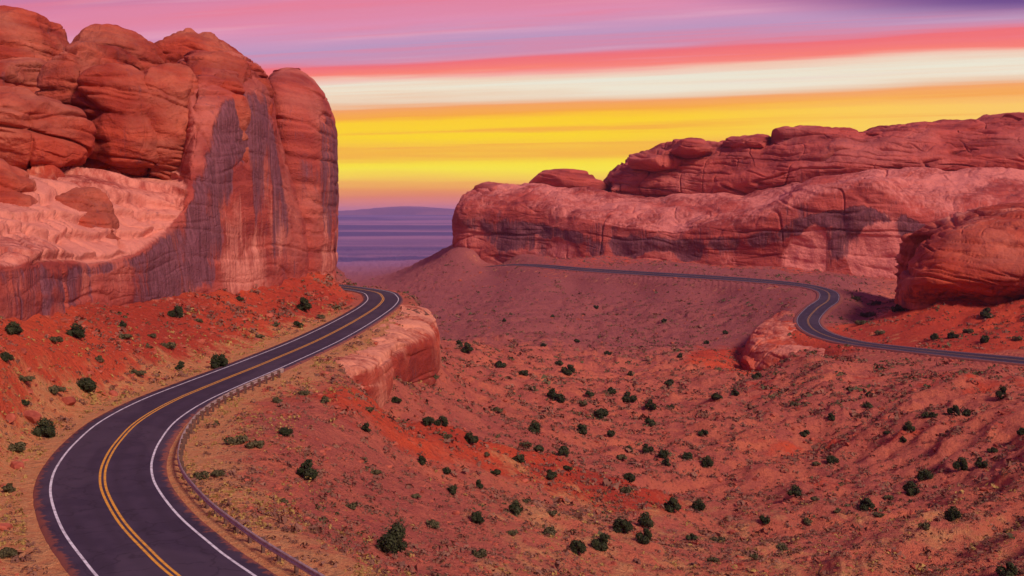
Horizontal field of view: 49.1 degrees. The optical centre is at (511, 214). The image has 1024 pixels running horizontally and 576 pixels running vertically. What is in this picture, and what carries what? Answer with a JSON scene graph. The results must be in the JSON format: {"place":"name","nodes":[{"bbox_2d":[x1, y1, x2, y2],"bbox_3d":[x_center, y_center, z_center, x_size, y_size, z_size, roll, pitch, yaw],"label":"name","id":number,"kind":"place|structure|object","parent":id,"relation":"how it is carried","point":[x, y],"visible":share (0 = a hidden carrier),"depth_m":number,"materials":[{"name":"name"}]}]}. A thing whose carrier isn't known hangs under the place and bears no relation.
{"place":"outdoors","nodes":[
{"label":"outdoors","id":0,"kind":"place"},
{"bbox_2d":[33,284,402,575],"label":"road","id":1,"kind":"structure","parent":0,"point":[107,500],"depth_m":81.08,"materials":[{"name":"grey asphalt"}]},
{"bbox_2d":[338,206,454,214],"bbox_3d":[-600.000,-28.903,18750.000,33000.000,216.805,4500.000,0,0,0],"label":"hills","id":2,"kind":"structure","parent":0,"point":[407,210],"depth_m":17110.28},
{"bbox_2d":[0,215,1023,575],"bbox_3d":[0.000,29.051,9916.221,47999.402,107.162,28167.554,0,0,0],"label":"ground","id":3,"kind":"structure","parent":0,"point":[382,251],"depth_m":175.63,"materials":[{"name":"soil"}]},
{"bbox_2d":[0,523,12,530],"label":"boulder","id":4,"kind":"object","parent":3,"relation":"on","point":[4,526],"visible":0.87,"depth_m":69.73,"materials":[{"name":"stone"}]},
{"bbox_2d":[0,352,14,362],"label":"juniper tree","id":5,"kind":"object","parent":3,"relation":"on","point":[6,356],"visible":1,"depth_m":103.23,"materials":[{"name":"green plant"}]},
{"bbox_2d":[1,483,15,492],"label":"sage shrub","id":6,"kind":"object","parent":3,"relation":"on","point":[8,487],"visible":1,"depth_m":79.14,"materials":[{"name":"green plant"}]},
{"bbox_2d":[0,547,19,557],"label":"sage shrub","id":7,"kind":"object","parent":3,"relation":"on","point":[5,551],"visible":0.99,"depth_m":63.98,"materials":[{"name":"green plant"}]},
{"bbox_2d":[5,413,15,423],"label":"boulder","id":8,"kind":"object","parent":3,"relation":"on","point":[11,417],"visible":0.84,"depth_m":94.94,"materials":[{"name":"stone"}]},
{"bbox_2d":[4,321,23,334],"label":"juniper tree","id":9,"kind":"object","parent":3,"relation":"on","point":[13,327],"visible":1,"depth_m":113.53,"materials":[{"name":"green plant"}]},
{"bbox_2d":[10,461,23,468],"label":"boulder","id":10,"kind":"object","parent":3,"relation":"on","point":[15,464],"visible":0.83,"depth_m":86.67,"materials":[{"name":"stone"}]},
{"bbox_2d":[7,441,27,451],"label":"sage shrub","id":11,"kind":"object","parent":3,"relation":"on","point":[19,446],"visible":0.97,"depth_m":91.24,"materials":[{"name":"green plant"}]},
{"bbox_2d":[18,375,35,381],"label":"sage shrub","id":12,"kind":"object","parent":3,"relation":"on","point":[28,378],"visible":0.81,"depth_m":104.36,"materials":[{"name":"green plant"}]},
{"bbox_2d":[23,410,41,423],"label":"boulder","id":13,"kind":"object","parent":3,"relation":"on","point":[32,416],"visible":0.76,"depth_m":100.05,"materials":[{"name":"stone"}]},
{"bbox_2d":[31,415,57,437],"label":"juniper tree","id":14,"kind":"object","parent":3,"relation":"on","point":[47,428],"visible":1,"depth_m":98.35,"materials":[{"name":"green plant"}]},
{"bbox_2d":[49,336,63,342],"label":"sage shrub","id":15,"kind":"object","parent":3,"relation":"on","point":[57,339],"visible":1,"depth_m":120.11,"materials":[{"name":"green plant"}]},
{"bbox_2d":[48,385,65,393],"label":"sage shrub","id":16,"kind":"object","parent":3,"relation":"on","point":[53,389],"visible":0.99,"depth_m":109.85,"materials":[{"name":"green plant"}]},
{"bbox_2d":[61,396,75,405],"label":"boulder","id":17,"kind":"object","parent":3,"relation":"on","point":[70,400],"visible":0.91,"depth_m":110.57,"materials":[{"name":"stone"}]},
{"bbox_2d":[65,322,84,338],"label":"juniper tree","id":18,"kind":"object","parent":3,"relation":"on","point":[77,330],"visible":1,"depth_m":128.33,"materials":[{"name":"green plant"}]},
{"bbox_2d":[76,377,97,392],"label":"juniper tree","id":19,"kind":"object","parent":3,"relation":"on","point":[88,384],"visible":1,"depth_m":116.48,"materials":[{"name":"green plant"}]},
{"bbox_2d":[119,333,132,338],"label":"sage shrub","id":20,"kind":"object","parent":3,"relation":"on","point":[124,336],"visible":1,"depth_m":138.23,"materials":[{"name":"green plant"}]},
{"bbox_2d":[129,369,146,375],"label":"sage shrub","id":21,"kind":"object","parent":3,"relation":"on","point":[136,372],"visible":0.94,"depth_m":129.94,"materials":[{"name":"green plant"}]},
{"bbox_2d":[160,341,175,348],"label":"sage shrub","id":22,"kind":"object","parent":3,"relation":"on","point":[169,345],"visible":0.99,"depth_m":146.10,"materials":[{"name":"green plant"}]},
{"bbox_2d":[0,5,338,320],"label":"sandstone cliff","id":23,"kind":"structure","parent":3,"relation":"on","point":[135,167],"depth_m":204.18,"materials":[{"name":"red stone"}]},
{"bbox_2d":[166,305,184,317],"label":"juniper tree","id":24,"kind":"object","parent":3,"relation":"on","point":[178,311],"visible":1,"depth_m":167.29,"materials":[{"name":"green plant"}]},
{"bbox_2d":[193,471,209,480],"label":"sage shrub","id":25,"kind":"object","parent":3,"relation":"on","point":[196,474],"visible":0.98,"depth_m":83.38,"materials":[{"name":"green plant"}]},
{"bbox_2d":[210,469,225,476],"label":"sage shrub","id":26,"kind":"object","parent":3,"relation":"on","point":[217,473],"visible":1,"depth_m":83.88,"materials":[{"name":"green plant"}]},
{"bbox_2d":[209,353,229,368],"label":"juniper tree","id":27,"kind":"object","parent":3,"relation":"on","point":[220,360],"visible":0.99,"depth_m":142.84,"materials":[{"name":"green plant"}]},
{"bbox_2d":[222,434,250,444],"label":"sage shrub","id":28,"kind":"object","parent":3,"relation":"on","point":[240,439],"visible":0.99,"depth_m":94.92,"materials":[{"name":"green plant"}]},
{"bbox_2d":[177,368,324,575],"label":"guardrail","id":29,"kind":"object","parent":3,"relation":"on","point":[279,552],"visible":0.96,"depth_m":75.56,"materials":[{"name":"metal"}]},
{"bbox_2d":[244,439,265,448],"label":"sage shrub","id":30,"kind":"object","parent":3,"relation":"on","point":[255,442],"visible":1,"depth_m":93.69,"materials":[{"name":"green plant"}]},
{"bbox_2d":[278,427,293,436],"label":"juniper tree","id":31,"kind":"object","parent":3,"relation":"on","point":[284,431],"visible":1,"depth_m":99.29,"materials":[{"name":"green plant"}]},
{"bbox_2d":[295,297,311,310],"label":"juniper tree","id":32,"kind":"object","parent":3,"relation":"on","point":[304,304],"visible":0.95,"depth_m":215.25,"materials":[{"name":"green plant"}]},
{"bbox_2d":[296,459,319,479],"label":"juniper tree","id":33,"kind":"object","parent":3,"relation":"on","point":[305,469],"visible":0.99,"depth_m":90.16,"materials":[{"name":"green plant"}]},
{"bbox_2d":[345,502,357,509],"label":"sage shrub","id":34,"kind":"object","parent":3,"relation":"on","point":[352,505],"visible":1,"depth_m":87.47,"materials":[{"name":"green plant"}]},
{"bbox_2d":[361,422,370,431],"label":"juniper shrub","id":35,"kind":"object","parent":3,"relation":"on","point":[365,426],"visible":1,"depth_m":117.05,"materials":[{"name":"green plant"}]},
{"bbox_2d":[319,305,440,407],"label":"sandstone ledge","id":36,"kind":"object","parent":3,"relation":"on","point":[409,350],"visible":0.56,"depth_m":178.82,"materials":[{"name":"red stone"}]},
{"bbox_2d":[375,519,407,556],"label":"juniper tree","id":37,"kind":"object","parent":3,"relation":"on","point":[393,538],"visible":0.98,"depth_m":78.58,"materials":[{"name":"green plant"}]},
{"bbox_2d":[422,416,434,425],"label":"juniper tree","id":38,"kind":"object","parent":3,"relation":"on","point":[428,420],"visible":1,"depth_m":146.75,"materials":[{"name":"green plant"}]},
{"bbox_2d":[426,519,439,528],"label":"sage shrub","id":39,"kind":"object","parent":3,"relation":"on","point":[431,523],"visible":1,"depth_m":94.60,"materials":[{"name":"green plant"}]},
{"bbox_2d":[434,416,447,425],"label":"juniper tree","id":40,"kind":"object","parent":3,"relation":"on","point":[443,420],"visible":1,"depth_m":148.73,"materials":[{"name":"green plant"}]},
{"bbox_2d":[446,484,457,494],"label":"juniper tree","id":41,"kind":"object","parent":3,"relation":"on","point":[452,489],"visible":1,"depth_m":110.14,"materials":[{"name":"green plant"}]},
{"bbox_2d":[460,342,473,352],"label":"juniper tree","id":42,"kind":"object","parent":3,"relation":"on","point":[466,348],"visible":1,"depth_m":331.69,"materials":[{"name":"green plant"}]},
{"bbox_2d":[464,431,479,443],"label":"juniper tree","id":43,"kind":"object","parent":3,"relation":"on","point":[470,438],"visible":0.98,"depth_m":148.50,"materials":[{"name":"green plant"}]},
{"bbox_2d":[471,511,484,523],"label":"juniper tree","id":44,"kind":"object","parent":3,"relation":"on","point":[476,516],"visible":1,"depth_m":98.42,"materials":[{"name":"green plant"}]},
{"bbox_2d":[471,548,487,557],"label":"sage shrub","id":45,"kind":"object","parent":3,"relation":"on","point":[480,553],"visible":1,"depth_m":84.93,"materials":[{"name":"green plant"}]},
{"bbox_2d":[495,360,506,367],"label":"juniper shrub","id":46,"kind":"object","parent":3,"relation":"on","point":[499,364],"visible":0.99,"depth_m":331.70,"materials":[{"name":"green plant"}]},
{"bbox_2d":[0,254,1023,575],"bbox_3d":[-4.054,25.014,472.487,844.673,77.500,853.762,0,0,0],"label":"dry scrub","id":47,"kind":"object","parent":3,"relation":"on","point":[578,514],"visible":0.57,"depth_m":150.70,"materials":[{"name":"green plant"}]},
{"bbox_2d":[0,251,1023,575],"bbox_3d":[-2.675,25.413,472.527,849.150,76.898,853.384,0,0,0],"label":"rubble","id":48,"kind":"object","parent":3,"relation":"on","point":[168,299],"visible":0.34,"depth_m":149.06,"materials":[{"name":"stone"}]},
{"bbox_2d":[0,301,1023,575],"bbox_3d":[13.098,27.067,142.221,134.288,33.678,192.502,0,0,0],"label":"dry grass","id":49,"kind":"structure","parent":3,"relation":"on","point":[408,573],"depth_m":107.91,"materials":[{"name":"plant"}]},
{"bbox_2d":[509,499,522,515],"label":"juniper tree","id":50,"kind":"object","parent":3,"relation":"on","point":[514,507],"visible":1,"depth_m":109.51,"materials":[{"name":"green plant"}]},
{"bbox_2d":[512,454,525,462],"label":"juniper shrub","id":51,"kind":"object","parent":3,"relation":"on","point":[520,458],"visible":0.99,"depth_m":140.81,"materials":[{"name":"green plant"}]},
{"bbox_2d":[528,419,540,433],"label":"juniper tree","id":52,"kind":"object","parent":3,"relation":"on","point":[535,427],"visible":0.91,"depth_m":191.96,"materials":[{"name":"green plant"}]},
{"bbox_2d":[533,445,543,451],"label":"juniper shrub","id":53,"kind":"object","parent":3,"relation":"on","point":[537,448],"visible":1,"depth_m":157.28,"materials":[{"name":"green plant"}]},
{"bbox_2d":[75,257,1023,575],"bbox_3d":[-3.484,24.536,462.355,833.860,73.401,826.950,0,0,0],"label":"sage","id":54,"kind":"object","parent":3,"relation":"on","point":[317,507],"visible":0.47,"depth_m":147.70,"materials":[{"name":"green plant"}]},
{"bbox_2d":[542,526,556,537],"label":"sage shrub","id":55,"kind":"object","parent":3,"relation":"on","point":[551,530],"visible":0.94,"depth_m":105.33,"materials":[{"name":"green plant"}]},
{"bbox_2d":[546,388,556,399],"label":"juniper tree","id":56,"kind":"object","parent":3,"relation":"on","point":[552,393],"visible":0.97,"depth_m":280.69,"materials":[{"name":"green plant"}]},
{"bbox_2d":[546,469,557,479],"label":"juniper tree","id":57,"kind":"object","parent":3,"relation":"on","point":[551,474],"visible":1,"depth_m":143.67,"materials":[{"name":"green plant"}]},
{"bbox_2d":[556,394,564,402],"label":"juniper shrub","id":58,"kind":"object","parent":3,"relation":"on","point":[560,398],"visible":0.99,"depth_m":277.29,"materials":[{"name":"green plant"}]},
{"bbox_2d":[557,444,569,455],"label":"juniper tree","id":59,"kind":"object","parent":3,"relation":"on","point":[562,450],"visible":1,"depth_m":176.43,"materials":[{"name":"green plant"}]},
{"bbox_2d":[561,364,575,374],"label":"juniper tree","id":60,"kind":"object","parent":3,"relation":"on","point":[570,370],"visible":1,"depth_m":336.69,"materials":[{"name":"green plant"}]},
{"bbox_2d":[569,537,586,554],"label":"juniper tree","id":61,"kind":"object","parent":3,"relation":"on","point":[576,546],"visible":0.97,"depth_m":103.17,"materials":[{"name":"green plant"}]},
{"bbox_2d":[576,423,586,433],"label":"juniper shrub","id":62,"kind":"object","parent":3,"relation":"on","point":[581,428],"visible":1,"depth_m":205.71,"materials":[{"name":"green plant"}]},
{"bbox_2d":[590,532,609,550],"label":"juniper tree","id":63,"kind":"object","parent":3,"relation":"on","point":[600,543],"visible":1,"depth_m":107.13,"materials":[{"name":"green plant"}]},
{"bbox_2d":[593,408,608,418],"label":"juniper tree","id":64,"kind":"object","parent":3,"relation":"on","point":[600,413],"visible":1,"depth_m":237.39,"materials":[{"name":"green plant"}]},
{"bbox_2d":[612,516,632,532],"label":"juniper tree","id":65,"kind":"object","parent":3,"relation":"on","point":[619,524],"visible":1,"depth_m":115.47,"materials":[{"name":"green plant"}]},
{"bbox_2d":[619,486,631,492],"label":"sage shrub","id":66,"kind":"object","parent":3,"relation":"on","point":[624,489],"visible":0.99,"depth_m":152.33,"materials":[{"name":"green plant"}]},
{"bbox_2d":[621,391,637,403],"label":"juniper tree","id":67,"kind":"object","parent":3,"relation":"on","point":[627,398],"visible":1,"depth_m":275.88,"materials":[{"name":"green plant"}]},
{"bbox_2d":[623,472,635,482],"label":"juniper tree","id":68,"kind":"object","parent":3,"relation":"on","point":[629,477],"visible":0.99,"depth_m":163.09,"materials":[{"name":"green plant"}]},
{"bbox_2d":[635,528,653,543],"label":"juniper tree","id":69,"kind":"object","parent":3,"relation":"on","point":[645,537],"visible":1,"depth_m":113.13,"materials":[{"name":"green plant"}]},
{"bbox_2d":[637,511,654,528],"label":"juniper tree","id":70,"kind":"object","parent":3,"relation":"on","point":[644,520],"visible":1,"depth_m":136.80,"materials":[{"name":"green plant"}]},
{"bbox_2d":[642,443,653,452],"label":"juniper tree","id":71,"kind":"object","parent":3,"relation":"on","point":[646,449],"visible":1,"depth_m":198.78,"materials":[{"name":"green plant"}]},
{"bbox_2d":[644,417,655,426],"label":"juniper shrub","id":72,"kind":"object","parent":3,"relation":"on","point":[649,422],"visible":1,"depth_m":231.54,"materials":[{"name":"green plant"}]},
{"bbox_2d":[644,399,657,409],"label":"juniper tree","id":73,"kind":"object","parent":3,"relation":"on","point":[651,405],"visible":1,"depth_m":265.16,"materials":[{"name":"green plant"}]},
{"bbox_2d":[658,449,668,458],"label":"juniper shrub","id":74,"kind":"object","parent":3,"relation":"on","point":[663,454],"visible":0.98,"depth_m":194.51,"materials":[{"name":"green plant"}]},
{"bbox_2d":[307,244,1022,425],"bbox_3d":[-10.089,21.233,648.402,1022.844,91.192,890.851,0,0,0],"label":"dark scrub","id":75,"kind":"object","parent":3,"relation":"on","point":[762,387],"visible":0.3,"depth_m":303.32,"materials":[{"name":"green plant"}]},
{"bbox_2d":[665,497,681,512],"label":"juniper tree","id":76,"kind":"object","parent":3,"relation":"on","point":[673,505],"visible":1,"depth_m":145.65,"materials":[{"name":"green plant"}]},
{"bbox_2d":[682,451,693,459],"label":"juniper tree","id":77,"kind":"object","parent":3,"relation":"on","point":[687,455],"visible":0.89,"depth_m":197.20,"materials":[{"name":"green plant"}]},
{"bbox_2d":[686,533,697,539],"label":"juniper shrub","id":78,"kind":"object","parent":3,"relation":"on","point":[692,536],"visible":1,"depth_m":133.83,"materials":[{"name":"green plant"}]},
{"bbox_2d":[691,499,706,510],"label":"juniper tree","id":79,"kind":"object","parent":3,"relation":"on","point":[698,504],"visible":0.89,"depth_m":159.19,"materials":[{"name":"green plant"}]},
{"bbox_2d":[701,455,714,467],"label":"juniper tree","id":80,"kind":"object","parent":3,"relation":"on","point":[707,461],"visible":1,"depth_m":193.65,"materials":[{"name":"green plant"}]},
{"bbox_2d":[707,557,719,562],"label":"sage shrub","id":81,"kind":"object","parent":3,"relation":"on","point":[713,559],"visible":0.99,"depth_m":115.50,"materials":[{"name":"green plant"}]},
{"bbox_2d":[711,393,722,399],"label":"juniper shrub","id":82,"kind":"object","parent":3,"relation":"on","point":[715,396],"visible":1,"depth_m":275.44,"materials":[{"name":"green plant"}]},
{"bbox_2d":[710,536,725,541],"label":"sage shrub","id":83,"kind":"object","parent":3,"relation":"on","point":[715,539],"visible":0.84,"depth_m":137.13,"materials":[{"name":"green plant"}]},
{"bbox_2d":[452,112,1023,278],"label":"sandstone mesa","id":84,"kind":"structure","parent":3,"relation":"on","point":[846,200],"depth_m":819.71,"materials":[{"name":"red stone"}]},
{"bbox_2d":[759,514,769,523],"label":"juniper shrub","id":85,"kind":"object","parent":3,"relation":"on","point":[764,519],"visible":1,"depth_m":146.46,"materials":[{"name":"green plant"}]},
{"bbox_2d":[740,307,824,370],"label":"rock shelf","id":86,"kind":"object","parent":3,"relation":"on","point":[770,342],"visible":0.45,"depth_m":388.56,"materials":[{"name":"stone"}]},
{"bbox_2d":[776,542,788,551],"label":"sage shrub","id":87,"kind":"object","parent":3,"relation":"on","point":[781,546],"visible":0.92,"depth_m":124.25,"materials":[{"name":"green plant"}]},
{"bbox_2d":[787,484,801,495],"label":"juniper tree","id":88,"kind":"object","parent":3,"relation":"on","point":[795,491],"visible":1,"depth_m":158.48,"materials":[{"name":"green plant"}]},
{"bbox_2d":[826,455,839,464],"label":"juniper tree","id":89,"kind":"object","parent":3,"relation":"on","point":[832,459],"visible":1,"depth_m":187.01,"materials":[{"name":"green plant"}]},
{"bbox_2d":[858,497,875,510],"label":"juniper tree","id":90,"kind":"object","parent":3,"relation":"on","point":[866,504],"visible":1,"depth_m":149.77,"materials":[{"name":"green plant"}]},
{"bbox_2d":[860,311,875,316],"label":"sage shrub","id":91,"kind":"object","parent":3,"relation":"on","point":[869,314],"visible":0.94,"depth_m":454.99,"materials":[{"name":"green plant"}]},
{"bbox_2d":[890,304,904,311],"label":"juniper shrub","id":92,"kind":"object","parent":3,"relation":"on","point":[897,307],"visible":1,"depth_m":407.18,"materials":[{"name":"green plant"}]},
{"bbox_2d":[902,421,916,431],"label":"juniper tree","id":93,"kind":"object","parent":3,"relation":"on","point":[908,426],"visible":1,"depth_m":189.23,"materials":[{"name":"green plant"}]},
{"bbox_2d":[902,480,920,496],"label":"juniper tree","id":94,"kind":"object","parent":3,"relation":"on","point":[910,488],"visible":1,"depth_m":156.41,"materials":[{"name":"green plant"}]},
{"bbox_2d":[918,522,930,529],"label":"sage shrub","id":95,"kind":"object","parent":3,"relation":"on","point":[926,525],"visible":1,"depth_m":117.23,"materials":[{"name":"green plant"}]},
{"bbox_2d":[915,469,934,480],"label":"juniper tree","id":96,"kind":"object","parent":3,"relation":"on","point":[924,474],"visible":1,"depth_m":161.66,"materials":[{"name":"green plant"}]},
{"bbox_2d":[943,505,961,521],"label":"juniper tree","id":97,"kind":"object","parent":3,"relation":"on","point":[951,513],"visible":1,"depth_m":120.12,"materials":[{"name":"green plant"}]},
{"bbox_2d":[947,332,958,338],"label":"juniper shrub","id":98,"kind":"object","parent":3,"relation":"on","point":[951,335],"visible":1,"depth_m":345.38,"materials":[{"name":"green plant"}]},
{"bbox_2d":[947,405,960,415],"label":"juniper tree","id":99,"kind":"object","parent":3,"relation":"on","point":[954,408],"visible":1,"depth_m":193.74,"materials":[{"name":"green plant"}]},
{"bbox_2d":[894,202,1023,311],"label":"sandstone outcrop","id":100,"kind":"object","parent":3,"relation":"on","point":[973,254],"visible":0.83,"depth_m":396.78,"materials":[{"name":"red stone"}]},
{"bbox_2d":[952,455,968,470],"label":"juniper tree","id":101,"kind":"object","parent":3,"relation":"on","point":[961,463],"visible":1,"depth_m":161.15,"materials":[{"name":"green plant"}]},
{"bbox_2d":[974,457,988,467],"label":"juniper tree","id":102,"kind":"object","parent":3,"relation":"on","point":[979,463],"visible":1,"depth_m":160.58,"materials":[{"name":"green plant"}]},
{"bbox_2d":[980,335,989,342],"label":"juniper shrub","id":103,"kind":"object","parent":3,"relation":"on","point":[984,338],"visible":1,"depth_m":328.38,"materials":[{"name":"green plant"}]},
{"bbox_2d":[980,307,994,318],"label":"juniper tree","id":104,"kind":"object","parent":3,"relation":"on","point":[985,313],"visible":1,"depth_m":371.79,"materials":[{"name":"green plant"}]},
{"bbox_2d":[994,386,1006,398],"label":"juniper tree","id":105,"kind":"object","parent":3,"relation":"on","point":[1001,392],"visible":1,"depth_m":201.46,"materials":[{"name":"green plant"}]},
{"bbox_2d":[994,561,1019,575],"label":"juniper tree","id":106,"kind":"object","parent":3,"relation":"on","point":[1010,569],"visible":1,"depth_m":94.50,"materials":[{"name":"green plant"}]},
{"bbox_2d":[0,0,1023,210],"label":"sky","id":107,"kind":"structure","parent":0,"point":[431,102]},
{"bbox_2d":[487,264,1023,365],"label":"road","id":108,"kind":"structure","parent":0,"point":[808,319],"depth_m":438.22,"materials":[{"name":"grey asphalt"}]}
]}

